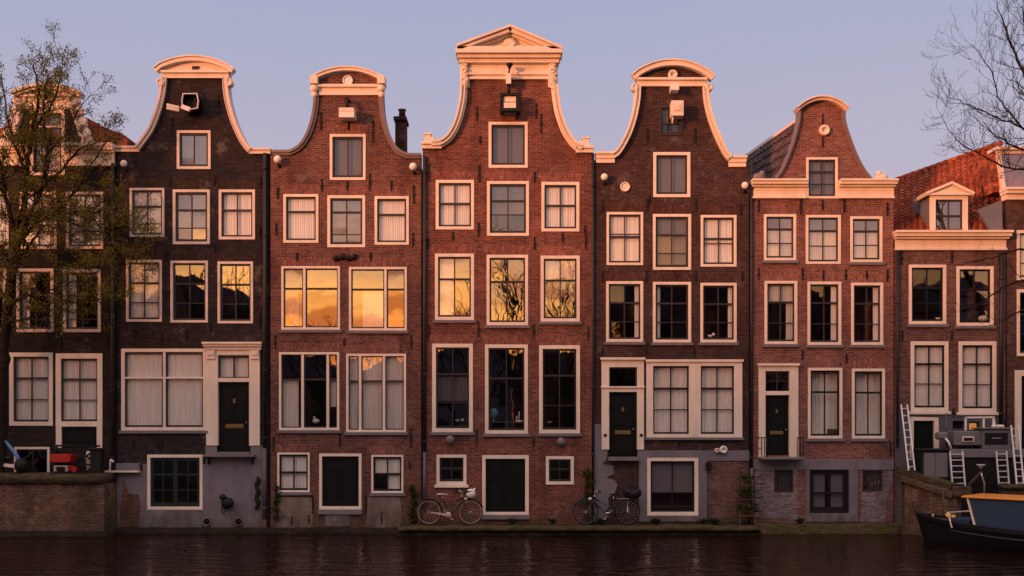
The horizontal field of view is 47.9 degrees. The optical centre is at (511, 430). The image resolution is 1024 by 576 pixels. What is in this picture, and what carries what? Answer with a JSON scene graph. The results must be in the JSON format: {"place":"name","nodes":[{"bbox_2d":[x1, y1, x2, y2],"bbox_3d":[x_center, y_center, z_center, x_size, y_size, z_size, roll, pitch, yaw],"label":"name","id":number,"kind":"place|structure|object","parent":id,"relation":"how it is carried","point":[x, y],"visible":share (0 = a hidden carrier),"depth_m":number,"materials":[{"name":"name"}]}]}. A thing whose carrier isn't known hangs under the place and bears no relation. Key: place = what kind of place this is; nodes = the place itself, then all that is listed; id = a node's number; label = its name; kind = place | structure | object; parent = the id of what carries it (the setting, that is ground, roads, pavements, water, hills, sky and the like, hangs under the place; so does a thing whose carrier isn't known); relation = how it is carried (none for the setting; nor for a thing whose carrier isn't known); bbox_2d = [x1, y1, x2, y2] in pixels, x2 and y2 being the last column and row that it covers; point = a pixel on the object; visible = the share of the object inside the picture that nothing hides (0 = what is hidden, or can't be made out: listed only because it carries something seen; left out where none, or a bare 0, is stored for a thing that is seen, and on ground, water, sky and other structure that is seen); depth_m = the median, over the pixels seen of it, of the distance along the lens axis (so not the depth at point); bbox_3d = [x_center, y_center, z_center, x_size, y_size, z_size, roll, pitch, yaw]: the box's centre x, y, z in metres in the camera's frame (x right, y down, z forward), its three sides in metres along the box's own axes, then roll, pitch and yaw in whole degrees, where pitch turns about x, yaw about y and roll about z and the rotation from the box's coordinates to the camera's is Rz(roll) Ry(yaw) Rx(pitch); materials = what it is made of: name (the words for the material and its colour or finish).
{"place":"outdoors","nodes":[
{"label":"outdoors","id":0,"kind":"place"},
{"bbox_2d":[0,534,1023,575],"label":"water","id":1,"kind":"structure","parent":0,"point":[491,555],"depth_m":29.23,"materials":[{"name":"brown liquid"}]},
{"bbox_2d":[0,531,106,536],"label":"quay kerb","id":2,"kind":"structure","parent":1,"relation":"in","point":[53,533],"depth_m":34.68,"materials":[{"name":"stone"}]},
{"bbox_2d":[0,472,116,534],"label":"quay wall","id":3,"kind":"structure","parent":1,"relation":"in","point":[54,501],"depth_m":34.90,"materials":[{"name":"brick"}]},
{"bbox_2d":[3,440,36,473],"bbox_3d":[-15.504,0.773,35.250,1.941,1.204,0.338,0,0,0],"label":"blue equipment","id":4,"kind":"object","parent":3,"relation":"on","point":[20,465],"visible":0.97,"depth_m":35.19,"materials":[{"name":"blue metal"}]},
{"bbox_2d":[50,445,108,472],"bbox_3d":[-13.210,0.864,35.225,1.688,0.857,0.550,0,0,0],"label":"red machine","id":5,"kind":"object","parent":3,"relation":"on","point":[68,457],"visible":1,"depth_m":35.21,"materials":[{"name":"red plastic"}]},
{"bbox_2d":[0,19,167,472],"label":"tree","id":6,"kind":"object","parent":3,"relation":"on","point":[32,217],"visible":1,"depth_m":34.40,"materials":[{"name":"green plant"}]},
{"bbox_2d":[89,448,104,471],"bbox_3d":[-12.692,0.915,35.240,0.400,0.730,0.360,0,0,0],"label":"bin","id":7,"kind":"object","parent":3,"relation":"on","point":[96,459],"visible":1,"depth_m":35.10,"materials":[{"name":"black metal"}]},
{"bbox_2d":[104,459,140,472],"bbox_3d":[-12.137,1.101,35.889,1.075,0.422,0.219,0,0,0],"label":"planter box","id":8,"kind":"object","parent":3,"relation":"on","point":[127,467],"visible":0.98,"depth_m":35.82,"materials":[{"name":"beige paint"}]},
{"bbox_2d":[113,527,397,533],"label":"quay kerb","id":9,"kind":"structure","parent":1,"relation":"in","point":[235,530],"depth_m":35.73,"materials":[{"name":"stone"}]},
{"bbox_2d":[396,529,760,534],"bbox_3d":[2.025,3.521,35.550,11.150,0.958,0.940,0,0,0],"label":"quay footing","id":10,"kind":"object","parent":1,"relation":"in","point":[578,532],"visible":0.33,"depth_m":35.10,"materials":[{"name":"brick"}]},
{"bbox_2d":[398,523,760,530],"bbox_3d":[2.038,2.979,35.496,11.025,0.163,1.049,0,0,0],"label":"quay ledge","id":11,"kind":"object","parent":10,"relation":"on","point":[588,527],"visible":1,"depth_m":35.02,"materials":[{"name":"stone"}]},
{"bbox_2d":[415,488,482,524],"bbox_3d":[-1.934,2.343,35.580,2.103,1.146,0.600,0,0,0],"label":"bicycle","id":12,"kind":"object","parent":11,"relation":"on","point":[470,494],"visible":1,"depth_m":35.56,"materials":[{"name":"black metal"}]},
{"bbox_2d":[573,490,640,524],"bbox_3d":[2.936,2.387,35.600,2.103,1.059,0.600,0,0,0],"label":"bicycle","id":13,"kind":"object","parent":11,"relation":"on","point":[608,514],"visible":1,"depth_m":35.59,"materials":[{"name":"black metal"}]},
{"bbox_2d":[733,471,759,524],"bbox_3d":[7.253,2.081,35.653,0.829,1.666,0.522,0,0,0],"label":"plant stand","id":14,"kind":"object","parent":11,"relation":"on","point":[749,507],"visible":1,"depth_m":35.59,"materials":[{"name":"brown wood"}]},
{"bbox_2d":[752,523,900,533],"bbox_3d":[9.775,3.431,35.780,4.550,1.137,0.480,0,0,0],"label":"quay ledge","id":15,"kind":"object","parent":1,"relation":"in","point":[831,528],"visible":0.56,"depth_m":35.59,"materials":[{"name":"stone"}]},
{"bbox_2d":[896,467,971,535],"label":"wing wall","id":16,"kind":"structure","parent":1,"relation":"in","point":[918,492],"depth_m":35.05,"materials":[{"name":"brick"}]},
{"bbox_2d":[900,404,915,470],"bbox_3d":[12.218,0.213,35.565,0.243,2.041,0.688,0,0,0],"label":"ladder","id":17,"kind":"object","parent":16,"relation":"on","point":[905,437],"visible":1,"depth_m":35.54,"materials":[{"name":"metal"}]},
{"bbox_2d":[913,412,1023,516],"bbox_3d":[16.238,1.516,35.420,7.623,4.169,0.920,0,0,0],"label":"houseboat","id":18,"kind":"object","parent":1,"relation":"on","point":[986,443],"visible":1,"depth_m":35.05,"materials":[{"name":"black paint"}]},
{"bbox_2d":[915,493,1023,552],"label":"launch","id":19,"kind":"object","parent":1,"relation":"on","point":[994,522],"visible":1,"depth_m":31.00,"materials":[{"name":"black paint"}]},
{"bbox_2d":[997,484,1023,494],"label":"quay wall","id":20,"kind":"structure","parent":1,"relation":"in","point":[1014,489],"depth_m":34.10,"materials":[{"name":"brick"}]},
{"bbox_2d":[1010,425,1023,483],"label":"ladder","id":21,"kind":"object","parent":20,"relation":"on","point":[1014,455],"visible":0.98,"depth_m":34.61,"materials":[{"name":"metal"}]},
{"bbox_2d":[0,0,1023,177],"label":"sky","id":22,"kind":"structure","parent":0,"point":[766,57],"materials":[{"name":"blue"}]},
{"bbox_2d":[921,0,1023,332],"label":"tree","id":23,"kind":"object","parent":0,"point":[1021,68],"visible":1,"depth_m":31.80,"materials":[{"name":"brown plant"}]},
{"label":"ground","id":24,"kind":"structure","parent":0,"visible":0},
{"bbox_2d":[0,83,135,526],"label":"canal house","id":25,"kind":"structure","parent":24,"relation":"on","point":[62,390],"depth_m":36.00,"materials":[{"name":"black brick"}]},
{"bbox_2d":[9,353,52,425],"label":"window","id":26,"kind":"structure","parent":25,"relation":"in","point":[30,374],"depth_m":36.11,"materials":[{"name":"beige paint"}]},
{"bbox_2d":[14,447,49,471],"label":"window","id":27,"kind":"structure","parent":25,"relation":"in","point":[17,449],"depth_m":35.98,"materials":[{"name":"beige paint"}]},
{"bbox_2d":[16,269,53,331],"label":"window","id":28,"kind":"structure","parent":25,"relation":"in","point":[25,274],"depth_m":36.02,"materials":[{"name":"beige paint"}]},
{"bbox_2d":[20,192,56,248],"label":"window","id":29,"kind":"structure","parent":25,"relation":"in","point":[42,241],"depth_m":36.11,"materials":[{"name":"grey glass"}]},
{"bbox_2d":[30,109,64,174],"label":"window","id":30,"kind":"structure","parent":25,"relation":"in","point":[53,121],"depth_m":36.03,"materials":[{"name":"beige paint"}]},
{"bbox_2d":[56,353,102,426],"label":"window","id":31,"kind":"structure","parent":25,"relation":"in","point":[79,376],"depth_m":36.06,"materials":[{"name":"beige paint"}]},
{"bbox_2d":[62,427,96,444],"bbox_3d":[-13.525,0.188,36.056,1.100,0.625,0.068,0,0,0],"label":"door","id":32,"kind":"structure","parent":25,"relation":"in","point":[70,435],"depth_m":36.03,"materials":[{"name":"paint"}]},
{"bbox_2d":[63,269,100,331],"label":"window","id":33,"kind":"structure","parent":25,"relation":"in","point":[70,325],"depth_m":36.03,"materials":[{"name":"beige paint"}]},
{"bbox_2d":[66,192,102,248],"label":"window","id":34,"kind":"structure","parent":25,"relation":"in","point":[73,242],"depth_m":36.11,"materials":[{"name":"grey glass"}]},
{"bbox_2d":[114,55,272,527],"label":"canal house","id":35,"kind":"structure","parent":24,"relation":"on","point":[193,368],"depth_m":36.03,"materials":[{"name":"black brick"}]},
{"bbox_2d":[123,250,164,321],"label":"window","id":36,"kind":"structure","parent":35,"relation":"in","point":[146,306],"depth_m":36.14,"materials":[{"name":"beige paint"}]},
{"bbox_2d":[126,178,167,236],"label":"window","id":37,"kind":"structure","parent":35,"relation":"in","point":[149,191],"depth_m":36.07,"materials":[{"name":"grey glass"}]},
{"bbox_2d":[119,349,207,433],"bbox_3d":[-10.888,-1.228,36.223,2.790,2.656,0.535,0,0,0],"label":"window","id":38,"kind":"structure","parent":35,"relation":"in","point":[163,391],"depth_m":36.14,"materials":[{"name":"beige paint"}]},
{"bbox_2d":[147,455,202,509],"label":"window","id":39,"kind":"structure","parent":35,"relation":"in","point":[151,505],"depth_m":36.05,"materials":[{"name":"beige paint"}]},
{"bbox_2d":[167,251,211,322],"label":"window","id":40,"kind":"structure","parent":35,"relation":"in","point":[189,258],"depth_m":36.02,"materials":[{"name":"beige paint"}]},
{"bbox_2d":[170,180,212,243],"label":"window","id":41,"kind":"structure","parent":35,"relation":"in","point":[191,198],"depth_m":36.07,"materials":[{"name":"grey glass"}]},
{"bbox_2d":[177,130,210,168],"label":"window","id":42,"kind":"structure","parent":35,"relation":"in","point":[193,146],"depth_m":36.18,"materials":[{"name":"grey glass"}]},
{"bbox_2d":[219,382,249,451],"bbox_3d":[-8.700,-0.419,36.115,1.000,2.188,0.130,0,0,0],"label":"door","id":43,"kind":"structure","parent":35,"relation":"in","point":[233,396],"depth_m":36.12,"materials":[{"name":"black paint"}]},
{"bbox_2d":[214,252,256,322],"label":"window","id":44,"kind":"structure","parent":35,"relation":"in","point":[235,259],"depth_m":36.02,"materials":[{"name":"beige paint"}]},
{"bbox_2d":[216,180,258,239],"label":"window","id":45,"kind":"structure","parent":35,"relation":"in","point":[236,197],"depth_m":36.07,"materials":[{"name":"white glass"}]},
{"bbox_2d":[270,66,426,527],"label":"canal house","id":46,"kind":"structure","parent":24,"relation":"on","point":[348,239],"depth_m":36.00,"materials":[{"name":"red brick"}]},
{"bbox_2d":[274,443,312,494],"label":"window","id":47,"kind":"structure","parent":46,"relation":"in","point":[293,469],"depth_m":36.03,"materials":[{"name":"beige paint"}]},
{"bbox_2d":[280,185,320,242],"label":"window","id":48,"kind":"structure","parent":46,"relation":"in","point":[300,202],"depth_m":36.03,"materials":[{"name":"white glass"}]},
{"bbox_2d":[276,343,342,432],"bbox_3d":[-6.337,-1.329,36.193,2.135,2.832,0.535,0,0,0],"label":"window","id":49,"kind":"structure","parent":46,"relation":"in","point":[288,388],"depth_m":36.00,"materials":[{"name":"beige paint"}]},
{"bbox_2d":[278,257,342,332],"bbox_3d":[-6.287,-4.241,36.193,2.085,2.382,0.535,0,0,0],"label":"window","id":50,"kind":"structure","parent":46,"relation":"in","point":[289,295],"depth_m":36.00,"materials":[{"name":"beige paint"}]},
{"bbox_2d":[322,456,358,505],"bbox_3d":[-5.363,1.594,36.076,1.150,1.562,0.068,0,0,0],"label":"door","id":51,"kind":"structure","parent":46,"relation":"in","point":[340,474],"depth_m":36.05,"materials":[{"name":"black paint"}]},
{"bbox_2d":[323,186,368,246],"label":"window","id":52,"kind":"structure","parent":46,"relation":"in","point":[345,208],"depth_m":36.03,"materials":[{"name":"grey glass"}]},
{"bbox_2d":[326,125,369,179],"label":"window","id":53,"kind":"structure","parent":46,"relation":"in","point":[347,147],"depth_m":36.03,"materials":[{"name":"grey glass"}]},
{"bbox_2d":[343,344,409,434],"bbox_3d":[-4.244,-1.272,36.193,2.122,2.845,0.535,0,0,0],"label":"window","id":54,"kind":"structure","parent":46,"relation":"in","point":[375,373],"depth_m":36.11,"materials":[{"name":"beige paint"}]},
{"bbox_2d":[346,257,410,333],"bbox_3d":[-4.188,-4.216,36.193,2.060,2.383,0.535,0,0,0],"label":"window","id":55,"kind":"structure","parent":46,"relation":"in","point":[375,301],"depth_m":36.00,"materials":[{"name":"beige paint"}]},
{"bbox_2d":[368,445,406,495],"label":"window","id":56,"kind":"structure","parent":46,"relation":"in","point":[387,460],"depth_m":36.02,"materials":[{"name":"beige paint"}]},
{"bbox_2d":[371,187,412,244],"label":"window","id":57,"kind":"structure","parent":46,"relation":"in","point":[391,207],"depth_m":36.03,"materials":[{"name":"white glass"}]},
{"bbox_2d":[404,484,421,523],"bbox_3d":[-3.088,2.333,35.868,0.575,1.376,0.364,0,0,0],"label":"climbing plant","id":58,"kind":"object","parent":46,"relation":"attached to","point":[414,501],"visible":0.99,"depth_m":35.88,"materials":[{"name":"green plant"}]},
{"bbox_2d":[421,24,594,523],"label":"canal house","id":59,"kind":"structure","parent":24,"relation":"on","point":[510,252],"depth_m":35.97,"materials":[{"name":"red brick"}]},
{"bbox_2d":[433,445,469,487],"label":"window","id":60,"kind":"structure","parent":59,"relation":"in","point":[439,449],"depth_m":35.96,"materials":[{"name":"beige paint"}]},
{"bbox_2d":[429,334,476,434],"bbox_3d":[-1.856,-1.429,36.163,1.523,3.158,0.535,0,0,0],"label":"window","id":61,"kind":"structure","parent":59,"relation":"in","point":[452,388],"depth_m":35.96,"materials":[{"name":"beige paint"}]},
{"bbox_2d":[431,244,477,322],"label":"window","id":62,"kind":"structure","parent":59,"relation":"in","point":[445,278],"depth_m":35.99,"materials":[{"name":"beige paint"}]},
{"bbox_2d":[432,170,477,229],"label":"window","id":63,"kind":"structure","parent":59,"relation":"in","point":[454,188],"depth_m":36.01,"materials":[{"name":"beige paint"}]},
{"bbox_2d":[486,459,524,511],"bbox_3d":[-0.206,1.719,36.046,1.237,1.662,0.068,0,0,0],"label":"door","id":64,"kind":"structure","parent":59,"relation":"in","point":[505,478],"depth_m":36.02,"materials":[{"name":"black paint"}]},
{"bbox_2d":[481,335,531,436],"bbox_3d":[-0.172,-1.391,36.163,1.590,3.182,0.535,0,0,0],"label":"window","id":65,"kind":"structure","parent":59,"relation":"in","point":[492,342],"depth_m":35.95,"materials":[{"name":"beige paint"}]},
{"bbox_2d":[483,245,531,327],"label":"window","id":66,"kind":"structure","parent":59,"relation":"in","point":[497,252],"depth_m":35.96,"materials":[{"name":"beige paint"}]},
{"bbox_2d":[483,172,532,235],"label":"window","id":67,"kind":"structure","parent":59,"relation":"in","point":[507,192],"depth_m":36.01,"materials":[{"name":"grey glass"}]},
{"bbox_2d":[489,122,527,167],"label":"window","id":68,"kind":"structure","parent":59,"relation":"in","point":[508,141],"depth_m":36.12,"materials":[{"name":"grey glass"}]},
{"bbox_2d":[535,336,583,435],"bbox_3d":[1.484,-1.385,36.163,1.528,3.145,0.535,0,0,0],"label":"window","id":69,"kind":"structure","parent":59,"relation":"in","point":[546,343],"depth_m":35.95,"materials":[{"name":"beige paint"}]},
{"bbox_2d":[542,447,577,484],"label":"window","id":70,"kind":"structure","parent":59,"relation":"in","point":[559,454],"depth_m":35.96,"materials":[{"name":"beige paint"}]},
{"bbox_2d":[538,172,582,231],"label":"window","id":71,"kind":"structure","parent":59,"relation":"in","point":[559,190],"depth_m":36.01,"materials":[{"name":"beige paint"}]},
{"bbox_2d":[537,246,583,324],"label":"window","id":72,"kind":"structure","parent":59,"relation":"in","point":[560,269],"depth_m":35.96,"materials":[{"name":"beige paint"}]},
{"bbox_2d":[576,466,596,523],"bbox_3d":[2.324,2.072,35.893,0.702,1.927,0.524,0,0,0],"label":"climbing plant","id":73,"kind":"object","parent":59,"relation":"attached to","point":[587,493],"visible":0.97,"depth_m":35.86,"materials":[{"name":"green plant"}]},
{"bbox_2d":[594,58,753,523],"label":"canal house","id":74,"kind":"structure","parent":24,"relation":"on","point":[671,294],"depth_m":36.05,"materials":[{"name":"brown brick"}]},
{"bbox_2d":[609,392,636,455],"bbox_3d":[3.475,-0.196,36.135,0.875,1.992,0.130,0,0,0],"label":"door","id":75,"kind":"structure","parent":74,"relation":"in","point":[622,405],"depth_m":36.14,"materials":[{"name":"black paint"}]},
{"bbox_2d":[603,202,645,264],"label":"window","id":76,"kind":"structure","parent":74,"relation":"in","point":[624,220],"depth_m":36.09,"materials":[{"name":"white glass"}]},
{"bbox_2d":[603,272,645,344],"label":"window","id":77,"kind":"structure","parent":74,"relation":"in","point":[636,279],"depth_m":36.04,"materials":[{"name":"beige paint"}]},
{"bbox_2d":[659,106,682,135],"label":"window","id":78,"kind":"structure","parent":74,"relation":"in","point":[661,108],"depth_m":36.03,"materials":[{"name":"paint"}]},
{"bbox_2d":[653,366,688,433],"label":"window","id":79,"kind":"structure","parent":74,"relation":"in","point":[670,383],"depth_m":36.18,"materials":[{"name":"beige paint"}]},
{"bbox_2d":[653,152,689,196],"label":"window","id":80,"kind":"structure","parent":74,"relation":"in","point":[671,170],"depth_m":36.20,"materials":[{"name":"beige paint"}]},
{"bbox_2d":[649,204,694,269],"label":"window","id":81,"kind":"structure","parent":74,"relation":"in","point":[671,223],"depth_m":36.09,"materials":[{"name":"beige paint"}]},
{"bbox_2d":[649,272,694,344],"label":"window","id":82,"kind":"structure","parent":74,"relation":"in","point":[666,279],"depth_m":36.04,"materials":[{"name":"beige paint"}]},
{"bbox_2d":[647,458,697,515],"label":"window","id":83,"kind":"structure","parent":74,"relation":"in","point":[672,475],"depth_m":36.20,"materials":[{"name":"beige paint"}]},
{"bbox_2d":[701,366,733,433],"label":"window","id":84,"kind":"structure","parent":74,"relation":"in","point":[717,382],"depth_m":36.18,"materials":[{"name":"beige paint"}]},
{"bbox_2d":[697,205,739,266],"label":"window","id":85,"kind":"structure","parent":74,"relation":"in","point":[718,222],"depth_m":36.09,"materials":[{"name":"white glass"}]},
{"bbox_2d":[697,273,739,344],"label":"window","id":86,"kind":"structure","parent":74,"relation":"in","point":[712,280],"depth_m":36.04,"materials":[{"name":"beige paint"}]},
{"bbox_2d":[745,95,898,523],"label":"canal house","id":87,"kind":"structure","parent":24,"relation":"on","point":[823,283],"depth_m":36.00,"materials":[{"name":"brown brick"}]},
{"bbox_2d":[766,395,787,454],"bbox_3d":[8.287,-0.169,36.085,0.750,1.862,0.130,0,0,0],"label":"door","id":88,"kind":"structure","parent":87,"relation":"in","point":[776,405],"depth_m":36.09,"materials":[{"name":"black paint"}]},
{"bbox_2d":[760,205,799,263],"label":"window","id":89,"kind":"structure","parent":87,"relation":"in","point":[779,220],"depth_m":36.03,"materials":[{"name":"grey glass"}]},
{"bbox_2d":[761,271,800,346],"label":"window","id":90,"kind":"structure","parent":87,"relation":"in","point":[780,287],"depth_m":36.01,"materials":[{"name":"beige paint"}]},
{"bbox_2d":[774,470,792,491],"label":"window","id":91,"kind":"structure","parent":87,"relation":"in","point":[783,479],"depth_m":36.05,"materials":[{"name":"paint"}]},
{"bbox_2d":[806,157,837,198],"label":"window","id":92,"kind":"structure","parent":87,"relation":"in","point":[822,172],"depth_m":36.04,"materials":[{"name":"grey glass"}]},
{"bbox_2d":[802,205,842,263],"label":"window","id":93,"kind":"structure","parent":87,"relation":"in","point":[823,227],"depth_m":36.03,"materials":[{"name":"grey glass"}]},
{"bbox_2d":[804,272,844,347],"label":"window","id":94,"kind":"structure","parent":87,"relation":"in","point":[835,342],"depth_m":36.00,"materials":[{"name":"beige paint"}]},
{"bbox_2d":[804,358,845,441],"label":"window","id":95,"kind":"structure","parent":87,"relation":"in","point":[825,375],"depth_m":36.04,"materials":[{"name":"beige paint"}]},
{"bbox_2d":[810,470,848,512],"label":"window","id":96,"kind":"structure","parent":87,"relation":"in","point":[839,492],"depth_m":36.05,"materials":[{"name":"black wood"}]},
{"bbox_2d":[846,207,885,264],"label":"window","id":97,"kind":"structure","parent":87,"relation":"in","point":[866,223],"depth_m":36.03,"materials":[{"name":"beige paint"}]},
{"bbox_2d":[847,273,886,347],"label":"window","id":98,"kind":"structure","parent":87,"relation":"in","point":[877,342],"depth_m":36.00,"materials":[{"name":"beige paint"}]},
{"bbox_2d":[848,359,888,441],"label":"window","id":99,"kind":"structure","parent":87,"relation":"in","point":[868,385],"depth_m":36.04,"materials":[{"name":"beige paint"}]},
{"bbox_2d":[862,470,881,490],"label":"window","id":100,"kind":"structure","parent":87,"relation":"in","point":[874,476],"depth_m":36.04,"materials":[{"name":"paint"}]},
{"bbox_2d":[892,141,1013,522],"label":"canal house","id":101,"kind":"structure","parent":24,"relation":"on","point":[942,367],"depth_m":36.02,"materials":[{"name":"brown brick"}]},
{"bbox_2d":[914,421,932,447],"bbox_3d":[12.875,0.275,36.116,0.650,1.150,0.068,0,0,0],"label":"door","id":102,"kind":"structure","parent":101,"relation":"in","point":[923,430],"depth_m":36.09,"materials":[{"name":"black paint"}]},
{"bbox_2d":[907,265,948,326],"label":"window","id":103,"kind":"structure","parent":101,"relation":"in","point":[926,322],"depth_m":36.00,"materials":[{"name":"beige paint"}]},
{"bbox_2d":[909,341,950,413],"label":"window","id":104,"kind":"structure","parent":101,"relation":"in","point":[929,360],"depth_m":36.13,"materials":[{"name":"beige paint"}]},
{"bbox_2d":[934,198,963,229],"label":"window","id":105,"kind":"structure","parent":101,"relation":"in","point":[948,212],"depth_m":36.29,"materials":[{"name":"grey glass"}]},
{"bbox_2d":[954,266,995,328],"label":"window","id":106,"kind":"structure","parent":101,"relation":"in","point":[960,324],"depth_m":36.00,"materials":[{"name":"beige paint"}]},
{"bbox_2d":[956,341,998,414],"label":"window","id":107,"kind":"structure","parent":101,"relation":"in","point":[977,360],"depth_m":36.12,"materials":[{"name":"beige paint"}]},
{"bbox_2d":[966,146,1023,447],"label":"canal house","id":108,"kind":"structure","parent":24,"relation":"on","point":[1009,215],"depth_m":36.00,"materials":[{"name":"brown brick"}]},
{"bbox_2d":[1017,230,1023,279],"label":"window","id":109,"kind":"structure","parent":108,"relation":"in","point":[1020,233],"depth_m":36.03,"materials":[{"name":"beige paint"}]},
{"bbox_2d":[1017,289,1023,355],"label":"window","id":110,"kind":"structure","parent":108,"relation":"in","point":[1019,291],"depth_m":35.97,"materials":[{"name":"beige paint"}]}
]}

